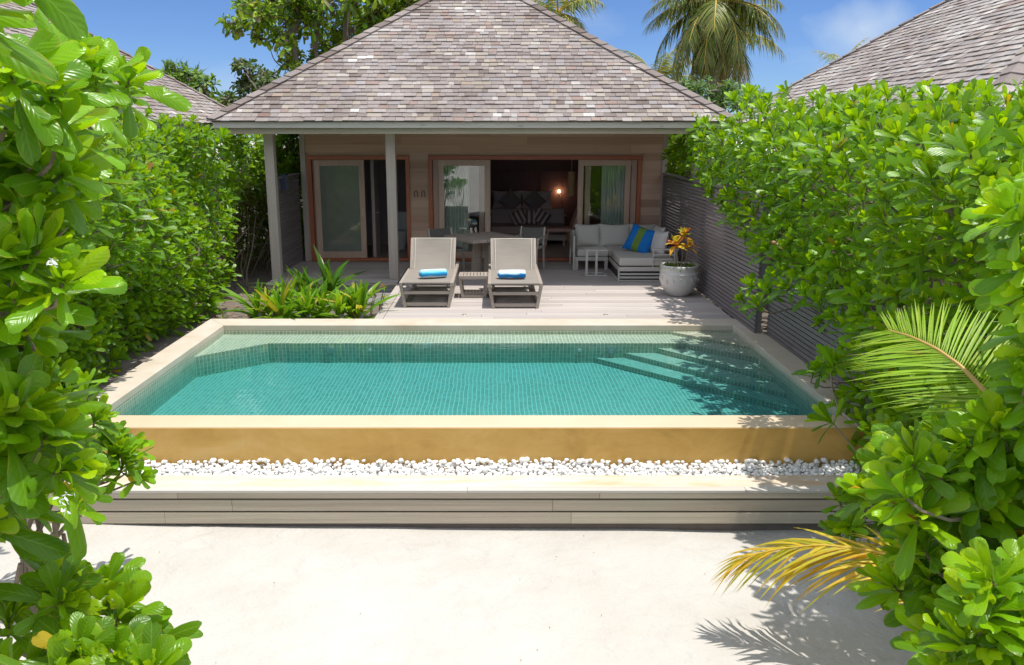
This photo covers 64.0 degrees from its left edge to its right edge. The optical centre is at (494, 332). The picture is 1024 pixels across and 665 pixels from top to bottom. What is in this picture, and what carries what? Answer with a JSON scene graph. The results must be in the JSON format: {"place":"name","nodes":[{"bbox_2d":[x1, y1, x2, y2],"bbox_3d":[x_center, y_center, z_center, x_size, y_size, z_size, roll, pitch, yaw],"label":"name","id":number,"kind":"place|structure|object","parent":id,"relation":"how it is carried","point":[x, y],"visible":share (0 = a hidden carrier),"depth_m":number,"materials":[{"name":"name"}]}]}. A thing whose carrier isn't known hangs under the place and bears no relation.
{"place":"outdoors","nodes":[
{"label":"outdoors","id":0,"kind":"place"},
{"bbox_2d":[158,57,213,81],"bbox_3d":[-9.400,-5.955,25.100,2.006,4.885,1.426,-8,16,-29],"label":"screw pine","id":1,"kind":"object","parent":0,"point":[175,68],"visible":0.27,"depth_m":24.50,"materials":[{"name":"green plant"}]},
{"bbox_2d":[398,211,406,249],"bbox_3d":[-2.000,-2.204,17.655,0.380,0.780,0.640,0,14,0],"label":"toilet","id":2,"kind":"object","parent":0,"point":[402,226],"visible":0.44,"depth_m":17.69,"materials":[{"name":"white ceramic"}]},
{"bbox_2d":[87,175,811,397],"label":"terrain","id":3,"kind":"structure","parent":0,"point":[159,345],"depth_m":11.92,"materials":[{"name":"soil"}]},
{"bbox_2d":[50,136,137,391],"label":"shrub","id":4,"kind":"object","parent":3,"relation":"on","point":[105,223],"visible":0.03,"depth_m":7.21,"materials":[{"name":"green plant"}]},
{"bbox_2d":[0,2,226,247],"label":"villa","id":5,"kind":"object","parent":3,"relation":"on","point":[203,107],"visible":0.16,"depth_m":16.24,"materials":[{"name":"grey wood"}]},
{"bbox_2d":[51,119,176,389],"bbox_3d":[-4.491,-0.713,8.568,2.419,3.260,2.140,0,14,0],"label":"shrub","id":6,"kind":"object","parent":3,"relation":"on","point":[101,305],"visible":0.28,"depth_m":8.61,"materials":[{"name":"green plant"}]},
{"bbox_2d":[95,108,219,354],"bbox_3d":[-4.703,-1.124,10.340,2.096,3.451,2.216,0,14,0],"label":"shrub","id":7,"kind":"object","parent":3,"relation":"on","point":[159,305],"visible":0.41,"depth_m":10.30,"materials":[{"name":"green plant"}]},
{"bbox_2d":[129,112,242,320],"bbox_3d":[-4.606,-1.654,12.130,1.733,3.067,2.313,-3,14,-12],"label":"shrub","id":8,"kind":"object","parent":3,"relation":"on","point":[211,170],"visible":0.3,"depth_m":11.68,"materials":[{"name":"green plant"}]},
{"bbox_2d":[156,59,237,105],"bbox_3d":[-8.623,-5.689,24.389,2.755,4.709,2.202,0,14,0],"label":"broadleaf tree","id":9,"kind":"object","parent":3,"relation":"on","point":[193,83],"visible":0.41,"depth_m":23.91,"materials":[{"name":"green plant"}]},
{"bbox_2d":[159,114,249,278],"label":"shrub","id":10,"kind":"object","parent":3,"relation":"on","point":[236,141],"visible":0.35,"depth_m":14.07,"materials":[{"name":"green plant"}]},
{"bbox_2d":[131,174,303,293],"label":"shrub","id":11,"kind":"object","parent":3,"relation":"on","point":[242,259],"visible":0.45,"depth_m":15.65,"materials":[{"name":"green plant"}]},
{"bbox_2d":[171,285,276,325],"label":"leaf litter","id":12,"kind":"object","parent":3,"relation":"on","point":[229,305],"visible":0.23,"depth_m":12.43,"materials":[{"name":"brown plant"}]},
{"bbox_2d":[220,307,227,318],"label":"lily clump","id":13,"kind":"object","parent":3,"relation":"on","point":[223,316],"visible":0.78,"depth_m":11.24,"materials":[{"name":"green plant"}]},
{"bbox_2d":[185,128,295,256],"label":"shrub","id":14,"kind":"object","parent":3,"relation":"on","point":[254,166],"visible":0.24,"depth_m":16.28,"materials":[{"name":"green plant"}]},
{"bbox_2d":[219,57,280,213],"bbox_3d":[-6.612,-5.441,23.451,1.973,4.663,1.681,2,14,10],"label":"tree","id":15,"kind":"object","parent":3,"relation":"on","point":[248,82],"visible":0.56,"depth_m":22.94,"materials":[{"name":"green plant"}]},
{"bbox_2d":[243,134,304,255],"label":"shrub","id":16,"kind":"object","parent":3,"relation":"on","point":[288,159],"visible":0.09,"depth_m":17.22,"materials":[{"name":"green plant"}]},
{"bbox_2d":[210,274,352,318],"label":"lily clump","id":17,"kind":"object","parent":3,"relation":"on","point":[275,301],"visible":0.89,"depth_m":11.42,"materials":[{"name":"green plant"}]},
{"bbox_2d":[214,0,420,73],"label":"broadleaf tree","id":18,"kind":"object","parent":3,"relation":"on","point":[292,16],"visible":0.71,"depth_m":24.85,"materials":[{"name":"green plant"}]},
{"bbox_2d":[265,244,375,304],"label":"lily clump","id":19,"kind":"object","parent":3,"relation":"on","point":[333,282],"visible":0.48,"depth_m":12.64,"materials":[{"name":"green plant"}]},
{"bbox_2d":[309,278,400,318],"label":"lily clump","id":20,"kind":"object","parent":3,"relation":"on","point":[355,298],"visible":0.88,"depth_m":11.41,"materials":[{"name":"green plant"}]},
{"bbox_2d":[335,291,391,305],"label":"paving slab","id":21,"kind":"structure","parent":3,"relation":"on","point":[380,294],"depth_m":13.09,"materials":[{"name":"grey stone"}]},
{"bbox_2d":[368,283,389,317],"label":"croton plant","id":22,"kind":"object","parent":3,"relation":"on","point":[375,295],"visible":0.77,"depth_m":11.52,"materials":[{"name":"green plant"}]},
{"bbox_2d":[206,0,738,279],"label":"villa","id":23,"kind":"object","parent":3,"relation":"on","point":[513,95],"visible":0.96,"depth_m":14.10,"materials":[{"name":"grey wood"}]},
{"bbox_2d":[312,160,317,250],"bbox_3d":[-3.040,-2.396,15.922,0.920,1.880,0.040,0,14,0],"label":"sliding door","id":24,"kind":"structure","parent":23,"relation":"in","point":[312,160],"depth_m":15.88,"materials":[{"name":"brown wood"}]},
{"bbox_2d":[313,160,366,257],"bbox_3d":[-2.980,-2.377,15.842,0.960,1.880,0.064,0,14,0],"label":"sliding door","id":25,"kind":"structure","parent":23,"relation":"in","point":[339,184],"depth_m":15.84,"materials":[{"name":"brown wood"}]},
{"bbox_2d":[370,160,380,256],"bbox_3d":[-2.335,-2.470,16.316,0.130,1.910,0.660,0,14,0],"label":"curtain","id":26,"kind":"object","parent":23,"relation":"in","point":[373,163],"depth_m":16.16,"materials":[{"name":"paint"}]},
{"bbox_2d":[412,190,426,197],"bbox_3d":[-1.450,-2.663,15.748,0.300,0.160,0.033,0,14,0],"label":"peg board","id":27,"kind":"object","parent":23,"relation":"attached to","point":[419,193],"visible":1,"depth_m":15.75,"materials":[{"name":"brown wood"}]},
{"bbox_2d":[444,166,469,250],"bbox_3d":[-0.750,-2.451,16.064,0.507,1.970,0.091,0,14,0],"label":"glass pane","id":28,"kind":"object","parent":23,"relation":"hanging from","point":[456,194],"visible":0.55,"depth_m":16.03,"materials":[{"name":"clear glass"}]},
{"bbox_2d":[433,160,484,250],"bbox_3d":[-0.695,-2.396,15.922,0.990,1.880,0.040,0,14,0],"label":"sliding door","id":29,"kind":"structure","parent":23,"relation":"in","point":[435,162],"depth_m":15.85,"materials":[{"name":"brown wood"}]},
{"bbox_2d":[438,160,489,257],"bbox_3d":[-0.583,-2.377,15.842,0.995,1.880,0.064,0,14,0],"label":"sliding door","id":30,"kind":"structure","parent":23,"relation":"in","point":[441,163],"depth_m":15.73,"materials":[{"name":"brown wood"}]},
{"bbox_2d":[490,209,566,237],"bbox_3d":[0.660,-2.668,19.832,2.000,0.540,1.990,0,14,0],"label":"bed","id":31,"kind":"object","parent":23,"relation":"in","point":[491,223],"visible":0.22,"depth_m":18.91,"materials":[{"name":"brown wood"}]},
{"bbox_2d":[492,191,521,207],"bbox_3d":[0.300,-3.240,19.998,0.740,0.460,0.180,0,-4,0],"label":"pillow","id":32,"kind":"object","parent":31,"relation":"on","point":[498,196],"visible":0.52,"depth_m":19.94,"materials":[{"name":"grey fabric"}]},
{"bbox_2d":[498,188,521,207],"bbox_3d":[0.380,-3.155,19.689,0.440,0.440,0.140,-47,10,-6],"label":"cushion","id":33,"kind":"object","parent":31,"relation":"on","point":[510,199],"visible":0.83,"depth_m":19.63,"materials":[{"name":"black fabric"}]},
{"bbox_2d":[522,189,546,207],"bbox_3d":[0.950,-3.155,19.689,0.440,0.440,0.140,-47,10,-6],"label":"cushion","id":34,"kind":"object","parent":31,"relation":"on","point":[533,199],"visible":0.84,"depth_m":19.63,"materials":[{"name":"black fabric"}]},
{"bbox_2d":[522,191,550,207],"bbox_3d":[1.020,-3.240,19.998,0.740,0.460,0.180,0,-4,0],"label":"pillow","id":35,"kind":"object","parent":31,"relation":"on","point":[545,195],"visible":0.52,"depth_m":19.94,"materials":[{"name":"grey fabric"}]},
{"bbox_2d":[491,208,565,245],"bbox_3d":[0.750,-2.380,18.426,1.660,0.760,0.780,0,14,0],"label":"daybed","id":36,"kind":"object","parent":23,"relation":"on","point":[502,221],"visible":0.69,"depth_m":18.57,"materials":[{"name":"black fabric"}]},
{"bbox_2d":[509,207,526,224],"bbox_3d":[0.550,-2.601,18.455,0.360,0.340,0.120,-27,-4,6],"label":"cushion","id":37,"kind":"object","parent":36,"relation":"on","point":[518,217],"visible":0.99,"depth_m":18.41,"materials":[{"name":"fabric"}]},
{"bbox_2d":[522,210,537,224],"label":"cushion","id":38,"kind":"object","parent":36,"relation":"on","point":[530,215],"visible":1,"depth_m":18.40,"materials":[{"name":"fabric"}]},
{"bbox_2d":[533,207,551,224],"bbox_3d":[1.050,-2.601,18.455,0.360,0.340,0.120,33,-5,-8],"label":"cushion","id":39,"kind":"object","parent":36,"relation":"on","point":[541,217],"visible":1,"depth_m":18.40,"materials":[{"name":"fabric"}]},
{"bbox_2d":[545,206,576,247],"bbox_3d":[1.470,-2.317,17.957,0.789,0.863,0.600,0,14,0],"label":"armchair","id":40,"kind":"object","parent":23,"relation":"on","point":[571,227],"visible":0.63,"depth_m":17.71,"materials":[{"name":"brown wood"}]},
{"bbox_2d":[567,165,574,195],"bbox_3d":[1.612,-3.489,17.160,0.156,1.255,0.156,0,14,0],"label":"pendant lamp","id":41,"kind":"object","parent":23,"relation":"hanging from","point":[571,183],"visible":0.94,"depth_m":17.18,"materials":[{"name":"brown wood"}]},
{"bbox_2d":[577,160,630,224],"bbox_3d":[2.098,-2.377,15.842,1.005,1.880,0.064,0,14,0],"label":"sliding door","id":42,"kind":"structure","parent":23,"relation":"in","point":[581,163],"depth_m":15.70,"materials":[{"name":"brown wood"}]},
{"bbox_2d":[584,160,636,224],"bbox_3d":[2.235,-2.396,15.922,0.990,1.880,0.040,0,14,0],"label":"sliding door","id":43,"kind":"structure","parent":23,"relation":"in","point":[633,162],"depth_m":15.83,"materials":[{"name":"brown wood"}]},
{"bbox_2d":[601,166,624,224],"bbox_3d":[2.330,-2.451,16.064,0.507,1.970,0.091,0,14,0],"label":"curtain","id":44,"kind":"object","parent":23,"relation":"hanging from","point":[612,193],"visible":0.42,"depth_m":16.01,"materials":[{"name":"fabric"}]},
{"bbox_2d":[88,319,873,469],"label":"swimming pool","id":45,"kind":"structure","parent":3,"relation":"in","point":[391,391],"depth_m":8.80,"materials":[{"name":"stone"}]},
{"bbox_2d":[140,470,841,474],"bbox_3d":[0.000,1.310,6.946,10.400,0.235,0.196,0,14,0],"label":"gutter","id":46,"kind":"object","parent":3,"relation":"on","point":[484,473],"depth_m":6.95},
{"bbox_2d":[117,457,862,475],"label":"pebbles","id":47,"kind":"object","parent":46,"relation":"on","point":[423,468],"visible":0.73,"depth_m":6.90,"materials":[{"name":"white gravel"}]},
{"bbox_2d":[266,261,732,318],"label":"deck","id":48,"kind":"structure","parent":3,"relation":"on","point":[568,292],"depth_m":12.43,"materials":[{"name":"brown wood"}]},
{"bbox_2d":[277,173,302,272],"bbox_3d":[-3.760,-1.993,14.893,0.120,1.690,1.950,0,14,0],"label":"slat screen","id":49,"kind":"object","parent":48,"relation":"on","point":[292,251],"visible":0.55,"depth_m":15.11,"materials":[{"name":"grey wood"}]},
{"bbox_2d":[279,174,288,190],"bbox_3d":[-3.700,-2.644,14.402,0.130,0.285,0.180,0,14,0],"label":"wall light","id":50,"kind":"object","parent":49,"relation":"attached to","point":[284,183],"visible":1,"depth_m":14.34,"materials":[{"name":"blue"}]},
{"bbox_2d":[399,238,459,307],"bbox_3d":[-0.972,-0.982,12.567,0.776,0.815,2.006,0,14,0],"label":"sun lounger","id":51,"kind":"object","parent":48,"relation":"on","point":[432,253],"visible":0.96,"depth_m":12.79,"materials":[{"name":"grey wood"}]},
{"bbox_2d":[419,269,446,277],"bbox_3d":[-0.905,-0.865,11.990,0.410,0.124,0.148,-4,14,-16],"label":"towel","id":52,"kind":"object","parent":51,"relation":"on","point":[431,273],"visible":1,"depth_m":11.94,"materials":[{"name":"blue fabric"}]},
{"bbox_2d":[427,227,464,271],"bbox_3d":[-0.881,-1.474,14.704,0.545,0.768,0.570,-7,15,-27],"label":"dining chair","id":53,"kind":"object","parent":48,"relation":"on","point":[437,233],"visible":0.25,"depth_m":14.79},
{"bbox_2d":[459,272,487,297],"bbox_3d":[-0.320,-0.727,12.519,0.450,0.341,0.370,0,14,0],"label":"side table","id":54,"kind":"object","parent":48,"relation":"on","point":[473,293],"visible":0.91,"depth_m":12.39,"materials":[{"name":"grey wood"}]},
{"bbox_2d":[444,232,522,271],"bbox_3d":[-0.201,-1.304,14.107,0.977,0.717,0.980,-8,16,-31],"label":"dining table","id":55,"kind":"object","parent":48,"relation":"on","point":[477,240],"visible":0.66,"depth_m":13.99,"materials":[{"name":"grey wood"}]},
{"bbox_2d":[488,238,542,308],"bbox_3d":[0.290,-0.966,12.499,0.776,0.815,2.006,0,14,0],"label":"sun lounger","id":56,"kind":"object","parent":48,"relation":"on","point":[513,253],"visible":0.97,"depth_m":12.72,"materials":[{"name":"grey wood"}]},
{"bbox_2d":[497,270,525,278],"bbox_3d":[0.245,-0.851,11.933,0.410,0.124,0.148,-1,14,-3],"label":"towel","id":57,"kind":"object","parent":56,"relation":"on","point":[510,274],"visible":1,"depth_m":11.88,"materials":[{"name":"fabric"}]},
{"bbox_2d":[515,226,546,268],"bbox_3d":[0.615,-1.510,14.852,0.545,0.768,0.570,5,14,19],"label":"dining chair","id":58,"kind":"object","parent":48,"relation":"on","point":[538,234],"visible":0.53,"depth_m":14.96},
{"bbox_2d":[583,247,607,275],"bbox_3d":[1.770,-1.248,14.409,0.400,0.462,0.340,0,14,0],"label":"side table","id":59,"kind":"object","parent":48,"relation":"on","point":[587,249],"visible":1,"depth_m":14.27,"materials":[{"name":"grey wood"}]},
{"bbox_2d":[569,230,678,280],"bbox_3d":[2.250,-1.404,14.639,1.660,0.656,1.920,0,14,0],"label":"sofa","id":60,"kind":"object","parent":48,"relation":"on","point":[621,262],"visible":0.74,"depth_m":13.84,"materials":[{"name":"white metal"}]},
{"bbox_2d":[575,224,600,246],"bbox_3d":[1.740,-1.814,15.322,0.500,0.440,0.170,0,2,0],"label":"back cushion","id":61,"kind":"object","parent":60,"relation":"on","point":[587,235],"visible":0.99,"depth_m":15.25,"materials":[{"name":"grey fabric"}]},
{"bbox_2d":[600,224,630,246],"bbox_3d":[2.250,-1.814,15.322,0.620,0.440,0.170,0,2,0],"label":"back cushion","id":62,"kind":"object","parent":60,"relation":"on","point":[614,235],"visible":0.92,"depth_m":15.25,"materials":[{"name":"grey fabric"}]},
{"bbox_2d":[622,223,654,252],"bbox_3d":[2.560,-1.632,14.440,0.520,0.500,0.170,26,2,32],"label":"striped cushion","id":63,"kind":"object","parent":60,"relation":"on","point":[639,238],"visible":0.96,"depth_m":14.37,"materials":[{"name":"blue fabric"}]},
{"bbox_2d":[630,224,655,231],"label":"back cushion","id":64,"kind":"object","parent":60,"relation":"on","point":[650,226],"visible":0.18,"depth_m":15.27,"materials":[{"name":"grey fabric"}]},
{"bbox_2d":[650,229,668,253],"bbox_3d":[2.860,-1.561,14.231,0.180,0.440,0.460,8,10,-20],"label":"pale cushion","id":65,"kind":"object","parent":60,"relation":"on","point":[659,240],"visible":0.87,"depth_m":14.09,"materials":[{"name":"grey fabric"}]},
{"bbox_2d":[653,225,665,231],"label":"pale cushion","id":66,"kind":"object","parent":60,"relation":"on","point":[659,228],"visible":0.28,"depth_m":14.49,"materials":[{"name":"grey fabric"}]},
{"bbox_2d":[659,262,698,296],"bbox_3d":[2.820,-0.809,12.560,0.594,0.476,0.586,0,14,0],"label":"planter","id":67,"kind":"object","parent":48,"relation":"on","point":[676,282],"visible":0.95,"depth_m":12.34,"materials":[{"name":"ceramic"}]},
{"bbox_2d":[656,260,701,271],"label":"moss fern","id":68,"kind":"object","parent":67,"relation":"on","point":[672,264],"visible":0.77,"depth_m":12.59,"materials":[{"name":"green plant"}]},
{"bbox_2d":[665,227,699,266],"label":"croton plant","id":69,"kind":"object","parent":67,"relation":"on","point":[676,241],"visible":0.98,"depth_m":12.39,"materials":[{"name":"yellow plant"}]},
{"bbox_2d":[532,0,606,31],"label":"coconut palm","id":70,"kind":"object","parent":3,"relation":"on","point":[570,5],"visible":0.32,"depth_m":37.03,"materials":[{"name":"green plant"}]},
{"bbox_2d":[619,48,694,81],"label":"coconut palm","id":71,"kind":"object","parent":3,"relation":"on","point":[665,72],"visible":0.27,"depth_m":41.56,"materials":[{"name":"green plant"}]},
{"bbox_2d":[667,134,715,241],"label":"shrub","id":72,"kind":"object","parent":3,"relation":"on","point":[672,138],"visible":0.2,"depth_m":17.79,"materials":[{"name":"green plant"}]},
{"bbox_2d":[676,74,741,214],"bbox_3d":[6.690,-6.006,26.363,1.722,4.395,1.973,-7,15,-26],"label":"tree","id":73,"kind":"object","parent":3,"relation":"on","point":[716,94],"visible":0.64,"depth_m":25.61,"materials":[{"name":"green plant"}]},
{"bbox_2d":[641,0,785,101],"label":"coconut palm","id":74,"kind":"object","parent":3,"relation":"on","point":[711,37],"visible":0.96,"depth_m":33.30,"materials":[{"name":"green plant"}]},
{"bbox_2d":[667,4,785,188],"bbox_3d":[10.341,-10.789,37.978,5.318,8.246,5.104,-12,18,-40],"label":"coconut palm","id":75,"kind":"object","parent":3,"relation":"on","point":[752,45],"visible":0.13,"depth_m":37.00,"materials":[{"name":"green plant"}]},
{"bbox_2d":[715,77,768,171],"bbox_3d":[8.056,-5.963,26.374,2.227,4.308,1.325,-6,15,-22],"label":"tree","id":76,"kind":"object","parent":3,"relation":"on","point":[735,88],"visible":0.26,"depth_m":25.68,"materials":[{"name":"green plant"}]},
{"bbox_2d":[661,83,831,270],"bbox_3d":[3.880,-2.196,13.116,1.966,3.286,4.153,0,14,0],"label":"shrub","id":77,"kind":"object","parent":3,"relation":"on","point":[708,174],"visible":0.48,"depth_m":12.28,"materials":[{"name":"green plant"}]},
{"bbox_2d":[661,173,941,439],"bbox_3d":[3.322,-0.944,10.841,0.245,1.830,10.320,0,14,0],"label":"slat fence","id":78,"kind":"object","parent":3,"relation":"on","point":[719,283],"visible":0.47,"depth_m":11.09,"materials":[{"name":"grey wood"}]},
{"bbox_2d":[709,79,929,314],"bbox_3d":[3.939,-1.500,10.243,2.371,3.289,2.543,0,14,0],"label":"shrub","id":79,"kind":"object","parent":3,"relation":"on","point":[755,179],"visible":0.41,"depth_m":9.89,"materials":[{"name":"green plant"}]},
{"bbox_2d":[813,37,869,62],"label":"coconut palm","id":80,"kind":"object","parent":3,"relation":"on","point":[832,58],"visible":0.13,"depth_m":58.86,"materials":[{"name":"green plant"}]},
{"bbox_2d":[738,81,964,332],"bbox_3d":[3.842,-0.941,8.300,2.429,3.123,2.158,0,14,0],"label":"shrub","id":81,"kind":"object","parent":3,"relation":"on","point":[790,159],"visible":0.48,"depth_m":8.15,"materials":[{"name":"green plant"}]},
{"bbox_2d":[734,0,1023,310],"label":"villa","id":82,"kind":"object","parent":3,"relation":"on","point":[948,42],"visible":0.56,"depth_m":11.34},
{"bbox_2d":[791,76,1023,472],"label":"shrub","id":83,"kind":"object","parent":3,"relation":"on","point":[858,285],"visible":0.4,"depth_m":6.66,"materials":[{"name":"green plant"}]},
{"bbox_2d":[0,523,926,664],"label":"sand","id":84,"kind":"structure","parent":0,"point":[456,596],"depth_m":5.63,"materials":[{"name":"beige sand"}]},
{"bbox_2d":[0,0,87,84],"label":"shrub","id":85,"kind":"object","parent":84,"relation":"on","point":[66,18],"visible":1,"depth_m":1.62,"materials":[{"name":"green plant"}]},
{"bbox_2d":[0,341,109,563],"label":"shrub","id":86,"kind":"object","parent":84,"relation":"on","point":[46,430],"visible":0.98,"depth_m":2.60,"materials":[{"name":"green plant"}]},
{"bbox_2d":[14,367,157,613],"bbox_3d":[-2.821,1.052,5.391,1.038,1.711,1.325,0,14,0],"label":"shrub","id":87,"kind":"object","parent":84,"relation":"on","point":[118,442],"visible":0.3,"depth_m":5.48,"materials":[{"name":"green plant"}]},
{"bbox_2d":[0,7,191,402],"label":"shrub","id":88,"kind":"object","parent":84,"relation":"on","point":[51,137],"visible":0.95,"depth_m":2.47,"materials":[{"name":"green plant"}]},
{"bbox_2d":[0,537,202,664],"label":"shrub","id":89,"kind":"object","parent":84,"relation":"on","point":[67,624],"visible":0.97,"depth_m":2.79,"materials":[{"name":"green plant"}]},
{"bbox_2d":[64,475,843,486],"bbox_3d":[0.000,1.343,6.733,10.400,0.270,0.230,0,14,0],"label":"stone ledge","id":90,"kind":"object","parent":84,"relation":"on","point":[492,481],"visible":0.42,"depth_m":6.69,"materials":[{"name":"beige stone"}]},
{"bbox_2d":[27,487,883,530],"bbox_3d":[0.005,1.457,6.601,10.488,0.432,0.080,0,14,0],"label":"timber step","id":91,"kind":"object","parent":84,"relation":"on","point":[733,508],"visible":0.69,"depth_m":6.56,"materials":[{"name":"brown wood"}]},
{"bbox_2d":[712,298,1022,611],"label":"coconut palm","id":92,"kind":"object","parent":84,"relation":"on","point":[820,551],"visible":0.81,"depth_m":3.89,"materials":[{"name":"green plant"}]},
{"bbox_2d":[804,344,960,595],"bbox_3d":[2.750,1.111,5.594,1.038,1.503,3.068,0,14,0],"label":"shrub","id":93,"kind":"object","parent":84,"relation":"on","point":[848,526],"visible":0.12,"depth_m":5.91,"materials":[{"name":"green plant"}]},
{"bbox_2d":[833,374,1023,657],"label":"shrub","id":94,"kind":"object","parent":84,"relation":"on","point":[942,485],"visible":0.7,"depth_m":3.31,"materials":[{"name":"green plant"}]},
{"bbox_2d":[858,85,1023,426],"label":"shrub","id":95,"kind":"object","parent":84,"relation":"on","point":[937,197],"visible":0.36,"depth_m":5.27,"materials":[{"name":"green plant"}]},
{"bbox_2d":[893,535,1023,664],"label":"shrub","id":96,"kind":"object","parent":84,"relation":"on","point":[982,621],"visible":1,"depth_m":2.73,"materials":[{"name":"green plant"}]},
{"bbox_2d":[926,119,1023,410],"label":"shrub","id":97,"kind":"object","parent":84,"relation":"on","point":[970,146],"visible":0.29,"depth_m":4.40,"materials":[{"name":"green plant"}]},
{"bbox_2d":[961,148,1023,461],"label":"shrub","id":98,"kind":"object","parent":84,"relation":"on","point":[1005,193],"visible":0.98,"depth_m":3.04,"materials":[{"name":"green plant"}]},
{"bbox_2d":[72,0,943,139],"label":"sky","id":99,"kind":"structure","parent":0,"point":[172,29],"materials":[{"name":"blue"}]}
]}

